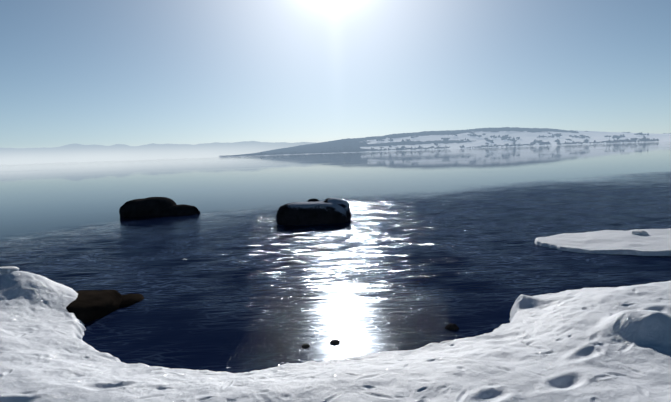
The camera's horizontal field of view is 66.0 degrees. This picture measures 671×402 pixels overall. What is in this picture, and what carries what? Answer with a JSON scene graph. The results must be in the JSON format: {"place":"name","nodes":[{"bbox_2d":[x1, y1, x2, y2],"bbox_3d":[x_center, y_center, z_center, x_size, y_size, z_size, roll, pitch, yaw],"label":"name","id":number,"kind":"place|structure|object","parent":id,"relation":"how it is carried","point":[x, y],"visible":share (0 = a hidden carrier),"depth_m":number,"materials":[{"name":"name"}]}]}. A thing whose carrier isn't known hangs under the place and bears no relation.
{"place":"outdoors","nodes":[
{"label":"outdoors","id":0,"kind":"place"},
{"bbox_2d":[0,147,274,164],"bbox_3d":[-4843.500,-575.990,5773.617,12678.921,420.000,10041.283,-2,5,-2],"label":"fog","id":1,"kind":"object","parent":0,"point":[65,156],"depth_m":10104.57,"materials":[{"name":"white"}]},
{"bbox_2d":[0,141,316,152],"bbox_3d":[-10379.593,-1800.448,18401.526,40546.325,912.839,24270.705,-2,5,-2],"label":"hills","id":2,"kind":"structure","parent":0,"point":[81,147],"depth_m":25433.37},
{"bbox_2d":[254,142,312,148],"bbox_3d":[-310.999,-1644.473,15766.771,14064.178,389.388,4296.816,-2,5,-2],"label":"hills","id":3,"kind":"structure","parent":0,"point":[285,145],"depth_m":15760.02,"materials":[{"name":"white snow"}]},
{"bbox_2d":[0,142,670,372],"bbox_3d":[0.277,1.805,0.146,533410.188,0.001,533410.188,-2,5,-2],"label":"lake water","id":4,"kind":"structure","parent":0,"point":[421,248],"depth_m":10.75,"materials":[{"name":"blue liquid"}]},
{"bbox_2d":[119,197,199,216],"bbox_3d":[-5.825,0.209,17.341,2.642,0.723,1.505,-2,5,-2],"label":"boulder","id":5,"kind":"object","parent":4,"relation":"on","point":[157,206],"visible":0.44,"depth_m":16.73,"materials":[{"name":"black stone"}]},
{"bbox_2d":[276,198,351,224],"bbox_3d":[-0.575,0.323,13.932,2.020,0.761,1.248,-2,5,-2],"label":"boulder","id":6,"kind":"object","parent":4,"relation":"on","point":[331,210],"visible":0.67,"depth_m":13.39,"materials":[{"name":"black stone"}]},
{"bbox_2d":[330,340,339,343],"bbox_3d":[-0.006,1.365,4.978,0.103,0.051,0.082,-2,5,-2],"label":"shore stone","id":7,"kind":"object","parent":4,"relation":"on","point":[335,342],"visible":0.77,"depth_m":4.95,"materials":[{"name":"black stone"}]},
{"bbox_2d":[445,323,458,329],"bbox_3d":[1.187,1.300,5.278,0.147,0.093,0.117,-2,5,-2],"label":"shore stone","id":8,"kind":"object","parent":4,"relation":"on","point":[451,326],"visible":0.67,"depth_m":5.24,"materials":[{"name":"black stone"}]},
{"bbox_2d":[0,228,670,401],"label":"snow bank","id":9,"kind":"structure","parent":0,"point":[604,344],"depth_m":3.90,"materials":[{"name":"white snow"}]},
{"bbox_2d":[0,266,18,274],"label":"ice chunk","id":10,"kind":"object","parent":9,"relation":"on","point":[6,269],"visible":0.71,"depth_m":6.06,"materials":[{"name":"white ice"}]},
{"bbox_2d":[66,290,143,323],"bbox_3d":[-3.019,1.302,6.396,0.793,0.374,1.334,0,6,21],"label":"shore rock","id":11,"kind":"object","parent":9,"relation":"on","point":[85,306],"visible":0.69,"depth_m":6.17,"materials":[{"name":"brown stone"}]},
{"bbox_2d":[631,230,647,234],"bbox_3d":[5.758,0.608,9.784,0.306,0.104,0.230,-2,5,-2],"label":"ice chunk","id":12,"kind":"object","parent":9,"relation":"on","point":[638,232],"visible":0.83,"depth_m":9.71,"materials":[{"name":"white ice"}]},
{"bbox_2d":[0,0,670,147],"label":"sky","id":13,"kind":"structure","parent":0,"point":[84,72],"materials":[{"name":"blue"}]},
{"bbox_2d":[219,127,670,156],"bbox_3d":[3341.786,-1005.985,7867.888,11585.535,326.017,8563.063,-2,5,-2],"label":"hill","id":14,"kind":"structure","parent":0,"point":[426,139],"depth_m":7017.90,"materials":[{"name":"white snow"}]}
]}

